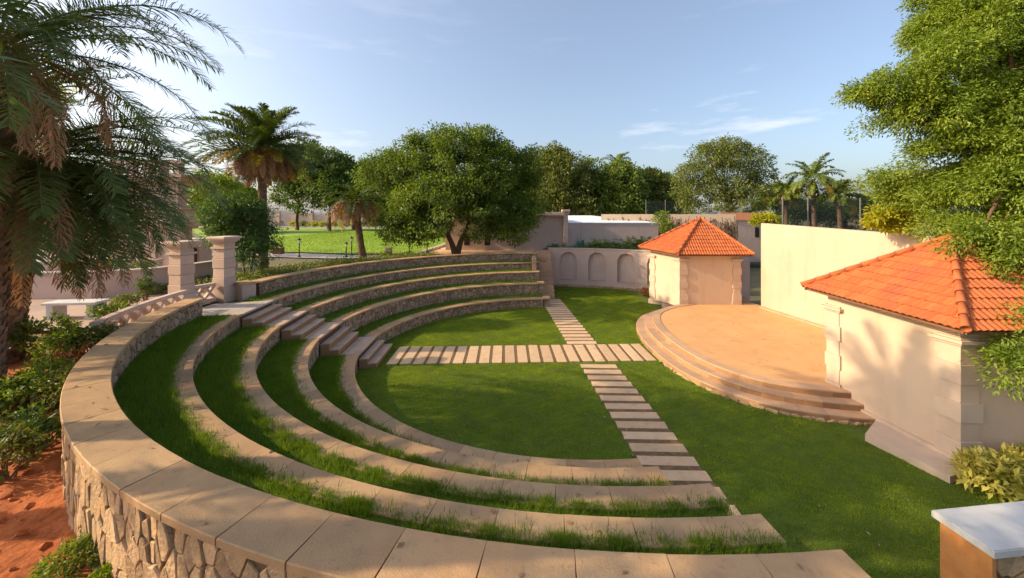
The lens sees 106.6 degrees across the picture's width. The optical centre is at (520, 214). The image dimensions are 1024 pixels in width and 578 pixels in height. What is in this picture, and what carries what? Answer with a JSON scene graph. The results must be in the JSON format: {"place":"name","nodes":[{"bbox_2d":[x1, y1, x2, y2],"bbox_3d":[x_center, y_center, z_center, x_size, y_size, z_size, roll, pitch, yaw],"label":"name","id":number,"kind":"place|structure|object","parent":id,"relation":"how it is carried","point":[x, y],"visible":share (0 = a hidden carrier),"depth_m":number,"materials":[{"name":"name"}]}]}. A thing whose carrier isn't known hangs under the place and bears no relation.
{"place":"outdoors","nodes":[
{"label":"outdoors","id":0,"kind":"place"},
{"bbox_2d":[0,329,92,577],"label":"red soil","id":1,"kind":"structure","parent":0,"point":[46,517],"depth_m":4.23,"materials":[{"name":"soil"}]},
{"bbox_2d":[0,423,47,482],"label":"shrub","id":2,"kind":"object","parent":1,"relation":"on","point":[21,449],"visible":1,"depth_m":4.79,"materials":[{"name":"green plant"}]},
{"bbox_2d":[0,407,52,574],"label":"soil clods","id":3,"kind":"object","parent":1,"relation":"on","point":[44,546],"visible":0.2,"depth_m":4.12,"materials":[{"name":"red soil"}]},
{"bbox_2d":[0,371,59,426],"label":"shrub","id":4,"kind":"object","parent":1,"relation":"on","point":[9,394],"visible":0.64,"depth_m":5.86,"materials":[{"name":"green plant"}]},
{"bbox_2d":[0,398,61,457],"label":"shrub","id":5,"kind":"object","parent":1,"relation":"on","point":[47,424],"visible":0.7,"depth_m":5.17,"materials":[{"name":"green plant"}]},
{"bbox_2d":[0,15,68,114],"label":"date palm","id":6,"kind":"object","parent":1,"relation":"on","point":[28,61],"visible":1,"depth_m":4.06,"materials":[{"name":"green plant"}]},
{"bbox_2d":[0,354,74,409],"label":"shrub","id":7,"kind":"object","parent":1,"relation":"on","point":[39,367],"visible":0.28,"depth_m":6.30,"materials":[{"name":"green plant"}]},
{"bbox_2d":[0,10,76,107],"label":"date palm","id":8,"kind":"object","parent":1,"relation":"on","point":[4,12],"visible":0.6,"depth_m":5.65,"materials":[{"name":"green plant"}]},
{"bbox_2d":[7,311,82,359],"bbox_3d":[-10.078,2.538,7.894,1.338,0.945,1.206,0,0,-33],"label":"shrub","id":9,"kind":"object","parent":1,"relation":"on","point":[39,327],"visible":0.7,"depth_m":7.82,"materials":[{"name":"green plant"}]},
{"bbox_2d":[26,531,99,577],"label":"shrub","id":10,"kind":"object","parent":1,"relation":"on","point":[79,546],"visible":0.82,"depth_m":3.43,"materials":[{"name":"green plant"}]},
{"bbox_2d":[24,322,102,367],"bbox_3d":[-8.850,2.623,7.556,1.056,0.994,1.102,0,0,0],"label":"shrub","id":11,"kind":"object","parent":1,"relation":"on","point":[65,337],"visible":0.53,"depth_m":7.36,"materials":[{"name":"green plant"}]},
{"bbox_2d":[15,360,120,412],"bbox_3d":[-7.355,2.771,6.223,1.160,0.744,1.115,0,0,23],"label":"shrub","id":12,"kind":"object","parent":1,"relation":"on","point":[61,379],"visible":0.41,"depth_m":5.97,"materials":[{"name":"green plant"}]},
{"bbox_2d":[51,341,96,366],"bbox_3d":[-8.114,2.734,7.204,1.018,0.682,1.008,0,0,-42],"label":"shrub","id":13,"kind":"object","parent":1,"relation":"on","point":[88,347],"visible":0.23,"depth_m":7.11,"materials":[{"name":"green plant"}]},
{"bbox_2d":[64,319,126,354],"bbox_3d":[-8.517,2.595,7.752,0.860,0.889,1.001,0,0,22],"label":"shrub","id":14,"kind":"object","parent":1,"relation":"on","point":[106,329],"visible":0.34,"depth_m":7.66,"materials":[{"name":"green plant"}]},
{"bbox_2d":[84,562,112,577],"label":"shrub","id":15,"kind":"object","parent":1,"relation":"on","point":[103,571],"visible":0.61,"depth_m":3.35,"materials":[{"name":"green plant"}]},
{"bbox_2d":[0,0,243,382],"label":"date palm","id":16,"kind":"object","parent":1,"relation":"on","point":[13,123],"visible":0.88,"depth_m":6.49,"materials":[{"name":"green plant"}]},
{"bbox_2d":[0,13,252,363],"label":"date palm","id":17,"kind":"object","parent":1,"relation":"on","point":[54,208],"visible":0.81,"depth_m":7.34,"materials":[{"name":"green plant"}]},
{"bbox_2d":[28,254,217,330],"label":"plaza paving","id":18,"kind":"structure","parent":0,"point":[38,310],"depth_m":11.25,"materials":[{"name":"beige stone"}]},
{"bbox_2d":[41,299,109,319],"bbox_3d":[-12.033,2.567,10.341,1.300,0.465,0.420,0,0,-6],"label":"stone bench","id":19,"kind":"object","parent":18,"relation":"on","point":[59,307],"visible":0.65,"depth_m":10.21,"materials":[{"name":"beige stone"}]},
{"bbox_2d":[35,259,163,270],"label":"planter wall","id":20,"kind":"structure","parent":18,"relation":"on","point":[57,267],"depth_m":17.17,"materials":[{"name":"pink paint"}]},
{"bbox_2d":[85,301,131,318],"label":"bedding plant","id":21,"kind":"object","parent":18,"relation":"on","point":[115,307],"visible":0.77,"depth_m":10.31,"materials":[{"name":"green plant"}]},
{"bbox_2d":[109,292,145,306],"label":"bedding plant","id":22,"kind":"object","parent":18,"relation":"on","point":[124,298],"visible":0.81,"depth_m":11.45,"materials":[{"name":"green plant"}]},
{"bbox_2d":[30,258,237,298],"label":"planter wall","id":23,"kind":"structure","parent":18,"relation":"on","point":[44,290],"depth_m":13.03,"materials":[{"name":"beige paint"}]},
{"bbox_2d":[133,276,156,299],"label":"conical shrub","id":24,"kind":"object","parent":18,"relation":"on","point":[141,286],"visible":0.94,"depth_m":12.51,"materials":[{"name":"green plant"}]},
{"bbox_2d":[93,160,211,265],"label":"gate building","id":25,"kind":"structure","parent":18,"relation":"on","point":[203,254],"depth_m":18.70,"materials":[{"name":"beige stone"}]},
{"bbox_2d":[160,240,201,302],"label":"gate column","id":26,"kind":"structure","parent":18,"relation":"on","point":[181,268],"depth_m":11.44,"materials":[{"name":"beige stone"}]},
{"bbox_2d":[195,283,215,302],"bbox_3d":[-10.116,2.510,12.178,0.190,0.580,0.692,0,0,18],"label":"balustrade","id":27,"kind":"object","parent":18,"relation":"on","point":[202,287],"visible":0.82,"depth_m":12.22,"materials":[{"name":"beige stone"}]},
{"bbox_2d":[206,236,241,302],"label":"gate column","id":28,"kind":"structure","parent":18,"relation":"on","point":[223,267],"depth_m":12.56,"materials":[{"name":"beige stone"}]},
{"bbox_2d":[212,252,379,257],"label":"garden path","id":29,"kind":"structure","parent":0,"point":[311,255],"depth_m":26.31,"materials":[{"name":"concrete"}]},
{"bbox_2d":[320,182,388,258],"bbox_3d":[-10.823,0.373,24.776,4.220,4.954,4.157,0,0,0],"label":"date palm","id":30,"kind":"object","parent":29,"relation":"on","point":[356,208],"visible":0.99,"depth_m":24.45,"materials":[{"name":"green plant"}]},
{"bbox_2d":[192,227,444,253],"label":"lawn","id":31,"kind":"structure","parent":0,"point":[292,231],"depth_m":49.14,"materials":[{"name":"green plant"}]},
{"bbox_2d":[267,136,325,229],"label":"tree","id":32,"kind":"object","parent":31,"relation":"on","point":[293,189],"visible":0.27,"depth_m":67.73,"materials":[{"name":"green plant"}]},
{"bbox_2d":[295,141,370,230],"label":"tree","id":33,"kind":"object","parent":31,"relation":"on","point":[322,179],"visible":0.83,"depth_m":63.91,"materials":[{"name":"green plant"}]},
{"bbox_2d":[362,158,410,228],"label":"tree","id":34,"kind":"object","parent":31,"relation":"on","point":[377,224],"visible":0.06,"depth_m":67.00,"materials":[{"name":"green plant"}]},
{"bbox_2d":[113,259,797,554],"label":"terrace ground","id":35,"kind":"structure","parent":0,"point":[465,502],"depth_m":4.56,"materials":[{"name":"green plant"}]},
{"bbox_2d":[202,300,291,328],"bbox_3d":[-8.502,3.058,11.484,2.518,0.504,1.744,0,0,-20],"label":"stair flight","id":36,"kind":"object","parent":35,"relation":"on","point":[257,313],"visible":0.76,"depth_m":11.48,"materials":[{"name":"stone"}]},
{"bbox_2d":[265,310,324,340],"bbox_3d":[-7.016,3.488,11.972,0.990,0.564,1.932,0,0,-7],"label":"stair flight","id":37,"kind":"object","parent":35,"relation":"on","point":[300,324],"visible":0.64,"depth_m":11.79,"materials":[{"name":"stone"}]},
{"bbox_2d":[304,321,358,356],"bbox_3d":[-6.035,4.008,12.240,1.048,0.684,1.922,0,0,-6],"label":"stair flight","id":38,"kind":"object","parent":35,"relation":"on","point":[335,338],"visible":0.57,"depth_m":12.01,"materials":[{"name":"stone"}]},
{"bbox_2d":[252,252,537,295],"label":"parapet wall","id":39,"kind":"structure","parent":35,"relation":"on","point":[265,285],"depth_m":18.72,"materials":[{"name":"stone"}]},
{"bbox_2d":[262,262,531,307],"bbox_3d":[-4.833,3.034,18.497,3.138,0.454,13.818,0,0,42],"label":"curved seat","id":40,"kind":"object","parent":35,"relation":"on","point":[287,299],"visible":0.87,"depth_m":17.98,"materials":[{"name":"stone"}]},
{"bbox_2d":[296,271,533,318],"bbox_3d":[-4.219,3.464,18.043,2.755,0.514,12.213,0,0,43],"label":"curved seat","id":41,"kind":"object","parent":35,"relation":"on","point":[327,306],"visible":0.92,"depth_m":18.02,"materials":[{"name":"stone"}]},
{"bbox_2d":[329,282,537,331],"bbox_3d":[-3.472,3.985,17.592,2.445,0.634,10.717,0,0,44],"label":"curved seat","id":42,"kind":"object","parent":35,"relation":"on","point":[357,318],"visible":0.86,"depth_m":17.80,"materials":[{"name":"stone"}]},
{"bbox_2d":[60,298,870,577],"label":"parapet wall","id":43,"kind":"structure","parent":35,"relation":"on","point":[110,474],"depth_m":2.91,"materials":[{"name":"stone"}]},
{"bbox_2d":[168,314,785,549],"bbox_3d":[-3.586,3.034,6.109,12.853,0.453,2.668,0,0,35],"label":"curved seat","id":44,"kind":"object","parent":35,"relation":"on","point":[211,337],"visible":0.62,"depth_m":3.63,"materials":[{"name":"stone"}]},
{"bbox_2d":[289,338,670,485],"bbox_3d":[-2.648,3.984,7.557,10.383,0.632,2.277,0,0,36],"label":"curved seat","id":45,"kind":"object","parent":35,"relation":"on","point":[308,357],"visible":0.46,"depth_m":5.77,"materials":[{"name":"stone"}]},
{"bbox_2d":[234,325,728,511],"bbox_3d":[-3.073,3.464,6.803,11.775,0.512,2.532,0,0,35],"label":"curved seat","id":46,"kind":"object","parent":35,"relation":"on","point":[262,345],"visible":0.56,"depth_m":4.64,"materials":[{"name":"stone"}]},
{"bbox_2d":[432,247,534,254],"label":"driveway","id":47,"kind":"structure","parent":0,"point":[442,251],"depth_m":28.76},
{"bbox_2d":[0,0,980,215],"label":"sky","id":48,"kind":"structure","parent":0,"point":[649,80],"materials":[{"name":"blue"}]},
{"bbox_2d":[26,218,958,355],"bbox_3d":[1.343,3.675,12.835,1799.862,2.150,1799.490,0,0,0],"label":"ground","id":49,"kind":"structure","parent":0,"point":[755,282],"depth_m":24.56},
{"bbox_2d":[89,290,188,334],"bbox_3d":[-9.358,2.525,9.498,0.316,0.650,3.584,0,0,-18],"label":"balustrade","id":50,"kind":"object","parent":49,"relation":"on","point":[128,312],"visible":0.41,"depth_m":9.34,"materials":[{"name":"beige stone"}]},
{"bbox_2d":[187,168,249,236],"bbox_3d":[-20.804,-0.205,25.979,4.705,6.233,3.852,0,0,0],"label":"tree","id":51,"kind":"object","parent":49,"relation":"on","point":[228,184],"visible":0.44,"depth_m":25.61,"materials":[{"name":"green plant"}]},
{"bbox_2d":[190,171,257,231],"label":"tree","id":52,"kind":"object","parent":49,"relation":"on","point":[253,191],"visible":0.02,"depth_m":59.81,"materials":[{"name":"green plant"}]},
{"bbox_2d":[183,188,288,274],"bbox_3d":[-11.399,0.893,15.539,3.555,4.042,2.633,0,0,0],"label":"tree","id":53,"kind":"object","parent":49,"relation":"on","point":[241,214],"visible":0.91,"depth_m":15.13,"materials":[{"name":"green plant"}]},
{"bbox_2d":[234,280,257,300],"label":"end block","id":54,"kind":"structure","parent":49,"relation":"on","point":[245,289],"depth_m":12.84,"materials":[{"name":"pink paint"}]},
{"bbox_2d":[180,102,327,270],"bbox_3d":[-12.099,-1.231,17.679,5.597,8.269,5.580,0,0,0],"label":"date palm","id":55,"kind":"object","parent":49,"relation":"on","point":[263,160],"visible":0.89,"depth_m":16.96,"materials":[{"name":"green plant"}]},
{"bbox_2d":[195,248,439,292],"bbox_3d":[-8.743,2.564,18.791,4.167,1.178,12.586,0,0,30],"label":"ground cover","id":56,"kind":"object","parent":49,"relation":"on","point":[260,274],"visible":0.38,"depth_m":17.26,"materials":[{"name":"green plant"}]},
{"bbox_2d":[269,211,384,225],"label":"compound wall","id":57,"kind":"structure","parent":49,"relation":"on","point":[290,218],"depth_m":92.00,"materials":[{"name":"pink paint"}]},
{"bbox_2d":[345,119,551,253],"bbox_3d":[-5.511,-1.749,25.315,14.741,9.345,8.603,0,0,13],"label":"tree","id":58,"kind":"object","parent":49,"relation":"on","point":[417,216],"visible":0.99,"depth_m":24.36,"materials":[{"name":"green plant"}]},
{"bbox_2d":[445,210,657,249],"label":"flat roofed building","id":59,"kind":"structure","parent":49,"relation":"on","point":[561,227],"depth_m":30.00,"materials":[{"name":"grey paint"}]},
{"bbox_2d":[531,139,604,215],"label":"tree","id":60,"kind":"object","parent":49,"relation":"on","point":[571,193],"visible":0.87,"depth_m":55.60,"materials":[{"name":"green plant"}]},
{"bbox_2d":[571,156,613,215],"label":"tree","id":61,"kind":"object","parent":49,"relation":"on","point":[601,167],"visible":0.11,"depth_m":59.35,"materials":[{"name":"green plant"}]},
{"bbox_2d":[546,243,642,253],"bbox_3d":[6.028,2.350,24.676,9.173,1.018,1.971,0,0,21],"label":"hedge","id":62,"kind":"object","parent":49,"relation":"on","point":[591,246],"visible":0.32,"depth_m":25.30,"materials":[{"name":"green plant"}]},
{"bbox_2d":[586,158,654,215],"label":"tree","id":63,"kind":"object","parent":49,"relation":"on","point":[623,187],"visible":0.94,"depth_m":56.38,"materials":[{"name":"green plant"}]},
{"bbox_2d":[627,164,677,213],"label":"tree","id":64,"kind":"object","parent":49,"relation":"on","point":[659,182],"visible":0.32,"depth_m":59.00,"materials":[{"name":"green plant"}]},
{"bbox_2d":[649,210,675,232],"bbox_3d":[8.995,1.130,24.027,1.621,2.939,1.369,0,0,0],"label":"sapling","id":65,"kind":"object","parent":49,"relation":"on","point":[663,226],"visible":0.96,"depth_m":23.86,"materials":[{"name":"green plant"}]},
{"bbox_2d":[645,200,684,213],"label":"net fence","id":66,"kind":"object","parent":49,"relation":"on","point":[651,207],"visible":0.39,"depth_m":52.00,"materials":[{"name":"green"}]},
{"bbox_2d":[601,214,738,240],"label":"cream wall","id":67,"kind":"structure","parent":49,"relation":"on","point":[726,223],"depth_m":31.95,"materials":[{"name":"paint"}]},
{"bbox_2d":[667,134,782,213],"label":"tree","id":68,"kind":"object","parent":49,"relation":"on","point":[723,150],"visible":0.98,"depth_m":40.36,"materials":[{"name":"green plant"}]},
{"bbox_2d":[718,213,762,261],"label":"house","id":69,"kind":"structure","parent":49,"relation":"on","point":[749,236],"depth_m":34.00,"materials":[{"name":"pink paint"}]},
{"bbox_2d":[747,211,782,227],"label":"yellow shrub","id":70,"kind":"object","parent":49,"relation":"on","point":[765,217],"visible":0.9,"depth_m":19.73,"materials":[{"name":"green plant"}]},
{"bbox_2d":[751,185,806,214],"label":"tree","id":71,"kind":"object","parent":49,"relation":"on","point":[774,207],"visible":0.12,"depth_m":65.37,"materials":[{"name":"green plant"}]},
{"bbox_2d":[761,175,808,208],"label":"coconut palm","id":72,"kind":"object","parent":49,"relation":"on","point":[785,193],"visible":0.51,"depth_m":51.28,"materials":[{"name":"green plant"}]},
{"bbox_2d":[780,152,845,198],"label":"coconut palm","id":73,"kind":"object","parent":49,"relation":"on","point":[812,189],"visible":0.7,"depth_m":49.33,"materials":[{"name":"green plant"}]},
{"bbox_2d":[814,179,869,199],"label":"coconut palm","id":74,"kind":"object","parent":49,"relation":"on","point":[844,189],"visible":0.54,"depth_m":48.24,"materials":[{"name":"green plant"}]},
{"bbox_2d":[777,198,911,233],"bbox_3d":[27.754,2.130,32.450,12.540,7.140,0.120,0,0,-5],"label":"net fence","id":75,"kind":"object","parent":49,"relation":"on","point":[836,213],"visible":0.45,"depth_m":32.35,"materials":[{"name":"grey"}]},
{"bbox_2d":[759,223,935,328],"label":"boundary wall","id":76,"kind":"structure","parent":49,"relation":"on","point":[793,257],"depth_m":15.23,"materials":[{"name":"beige paint"}]},
{"bbox_2d":[859,198,927,236],"bbox_3d":[11.627,1.321,11.574,2.369,3.784,1.322,0,0,18],"label":"yellow shrub","id":77,"kind":"object","parent":49,"relation":"on","point":[889,221],"visible":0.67,"depth_m":11.49,"materials":[{"name":"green plant"}]},
{"bbox_2d":[829,0,1023,403],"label":"tree","id":78,"kind":"object","parent":49,"relation":"on","point":[975,119],"visible":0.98,"depth_m":8.56,"materials":[{"name":"green plant"}]},
{"bbox_2d":[355,287,1008,577],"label":"lawn ground","id":79,"kind":"structure","parent":0,"point":[859,432],"depth_m":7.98,"materials":[{"name":"green plant"}]},
{"bbox_2d":[340,336,391,368],"bbox_3d":[-4.988,4.523,12.480,1.105,0.554,1.898,0,0,-5],"label":"stair flight","id":80,"kind":"object","parent":79,"relation":"on","point":[371,351],"visible":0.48,"depth_m":12.29,"materials":[{"name":"stone"}]},
{"bbox_2d":[386,347,408,364],"bbox_3d":[-4.080,4.705,12.741,0.315,0.060,1.570,0,0,-2],"label":"stepping stone","id":81,"kind":"object","parent":79,"relation":"on","point":[397,356],"visible":0.95,"depth_m":12.58,"materials":[{"name":"beige stone"}]},
{"bbox_2d":[413,346,432,364],"bbox_3d":[-3.253,4.710,12.771,0.315,0.060,1.575,0,0,-2],"label":"stepping stone","id":82,"kind":"object","parent":79,"relation":"on","point":[422,355],"visible":0.91,"depth_m":12.69,"materials":[{"name":"beige stone"}]},
{"bbox_2d":[439,346,455,363],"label":"stepping stone","id":83,"kind":"object","parent":79,"relation":"on","point":[447,355],"visible":0.95,"depth_m":12.68,"materials":[{"name":"beige stone"}]},
{"bbox_2d":[364,297,542,342],"bbox_3d":[-2.679,4.500,17.100,9.199,0.504,2.142,0,0,-44],"label":"curved seat","id":84,"kind":"object","parent":79,"relation":"on","point":[387,331],"visible":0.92,"depth_m":17.43,"materials":[{"name":"stone"}]},
{"bbox_2d":[336,354,642,467],"bbox_3d":[-2.046,4.499,8.287,9.138,0.503,2.107,0,0,35],"label":"curved seat","id":85,"kind":"object","parent":79,"relation":"on","point":[353,389],"visible":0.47,"depth_m":7.18,"materials":[{"name":"stone"}]},
{"bbox_2d":[73,306,939,577],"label":"fallen leaves","id":86,"kind":"object","parent":79,"relation":"on","point":[492,511],"visible":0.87,"depth_m":5.12,"materials":[{"name":"brown plant"}]},
{"bbox_2d":[386,344,645,363],"bbox_3d":[-0.025,4.688,12.895,8.510,0.001,1.551,0,0,-2],"label":"path bed","id":87,"kind":"object","parent":79,"relation":"on","point":[516,355],"visible":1,"depth_m":12.80,"materials":[{"name":"stone"}]},
{"bbox_2d":[532,250,554,298],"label":"back staircase","id":88,"kind":"structure","parent":79,"relation":"on","point":[545,273],"depth_m":22.70,"materials":[{"name":"stone"}]},
{"bbox_2d":[549,302,596,344],"bbox_3d":[1.965,4.688,17.475,1.057,0.001,7.553,0,0,-4],"label":"path bed","id":89,"kind":"object","parent":79,"relation":"on","point":[569,327],"visible":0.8,"depth_m":15.86,"materials":[{"name":"stone"}]},
{"bbox_2d":[548,248,649,291],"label":"arched wall","id":90,"kind":"structure","parent":79,"relation":"on","point":[625,269],"depth_m":24.56,"materials":[{"name":"beige paint"}]},
{"bbox_2d":[583,367,731,504],"bbox_3d":[2.650,4.688,9.015,1.098,0.001,5.934,0,0,-4],"label":"path bed","id":91,"kind":"object","parent":79,"relation":"on","point":[666,467],"visible":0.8,"depth_m":8.25,"materials":[{"name":"stone"}]},
{"bbox_2d":[587,375,626,379],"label":"stepping stone","id":92,"kind":"object","parent":91,"relation":"on","point":[598,377],"visible":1,"depth_m":10.97,"materials":[{"name":"beige stone"}]},
{"bbox_2d":[591,381,632,386],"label":"stepping stone","id":93,"kind":"object","parent":91,"relation":"on","point":[604,383],"visible":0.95,"depth_m":10.57,"materials":[{"name":"beige stone"}]},
{"bbox_2d":[595,388,638,393],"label":"stepping stone","id":94,"kind":"object","parent":91,"relation":"on","point":[616,390],"visible":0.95,"depth_m":10.15,"materials":[{"name":"beige stone"}]},
{"bbox_2d":[600,395,644,400],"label":"stepping stone","id":95,"kind":"object","parent":91,"relation":"on","point":[618,398],"visible":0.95,"depth_m":9.71,"materials":[{"name":"beige stone"}]},
{"bbox_2d":[604,403,652,409],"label":"stepping stone","id":96,"kind":"object","parent":91,"relation":"on","point":[627,406],"visible":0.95,"depth_m":9.31,"materials":[{"name":"beige stone"}]},
{"bbox_2d":[610,412,659,418],"bbox_3d":[2.665,4.705,8.916,1.100,0.060,0.275,0,0,1],"label":"stepping stone","id":97,"kind":"object","parent":91,"relation":"on","point":[647,415],"visible":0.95,"depth_m":8.89,"materials":[{"name":"beige stone"}]},
{"bbox_2d":[615,421,668,428],"bbox_3d":[2.699,4.706,8.504,1.100,0.060,0.275,0,0,2],"label":"stepping stone","id":98,"kind":"object","parent":91,"relation":"on","point":[642,424],"visible":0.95,"depth_m":8.50,"materials":[{"name":"beige stone"}]},
{"bbox_2d":[622,431,677,439],"bbox_3d":[2.732,4.709,8.092,1.100,0.060,0.275,0,0,2],"label":"stepping stone","id":99,"kind":"object","parent":91,"relation":"on","point":[652,435],"visible":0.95,"depth_m":8.09,"materials":[{"name":"beige stone"}]},
{"bbox_2d":[629,443,687,451],"bbox_3d":[2.766,4.712,7.680,1.100,0.060,0.275,0,0,2],"label":"stepping stone","id":100,"kind":"object","parent":91,"relation":"on","point":[653,447],"visible":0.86,"depth_m":7.67,"materials":[{"name":"beige stone"}]},
{"bbox_2d":[636,455,698,465],"bbox_3d":[2.800,4.711,7.268,1.100,0.060,0.275,0,0,2],"label":"stepping stone","id":101,"kind":"object","parent":91,"relation":"on","point":[669,460],"visible":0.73,"depth_m":7.27,"materials":[{"name":"beige stone"}]},
{"bbox_2d":[661,470,711,480],"bbox_3d":[2.834,4.709,6.856,1.100,0.060,0.275,0,0,1],"label":"stepping stone","id":102,"kind":"object","parent":91,"relation":"on","point":[682,475],"visible":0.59,"depth_m":6.84,"materials":[{"name":"beige stone"}]},
{"bbox_2d":[741,258,749,301],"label":"recess wall","id":103,"kind":"structure","parent":79,"relation":"on","point":[745,279],"depth_m":19.20,"materials":[{"name":"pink paint"}]},
{"bbox_2d":[636,302,874,425],"bbox_3d":[8.165,4.500,13.676,7.470,0.500,10.523,0,0,0],"label":"stage","id":104,"kind":"object","parent":79,"relation":"on","point":[689,342],"visible":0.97,"depth_m":11.60,"materials":[{"name":"stone"}]},
{"bbox_2d":[638,216,754,304],"bbox_3d":[8.561,2.226,19.563,4.715,4.288,3.803,0,0,0],"label":"tiled hut","id":105,"kind":"object","parent":104,"relation":"on","point":[698,261],"visible":1,"depth_m":18.13,"materials":[{"name":"beige paint"}]},
{"bbox_2d":[800,233,1023,483],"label":"tiled hut","id":106,"kind":"object","parent":79,"relation":"on","point":[905,327],"visible":0.9,"depth_m":7.69,"materials":[{"name":"beige paint"}]},
{"bbox_2d":[931,501,1023,577],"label":"stone pier wall","id":107,"kind":"structure","parent":79,"relation":"on","point":[982,541],"depth_m":3.77,"materials":[{"name":"beige stone"}]},
{"bbox_2d":[944,445,1023,502],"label":"variegated plant","id":108,"kind":"object","parent":79,"relation":"on","point":[975,468],"visible":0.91,"depth_m":6.43,"materials":[{"name":"green plant"}]},
{"bbox_2d":[972,441,1023,481],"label":"variegated plant","id":109,"kind":"object","parent":79,"relation":"on","point":[1015,454],"visible":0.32,"depth_m":6.58,"materials":[{"name":"yellow plant"}]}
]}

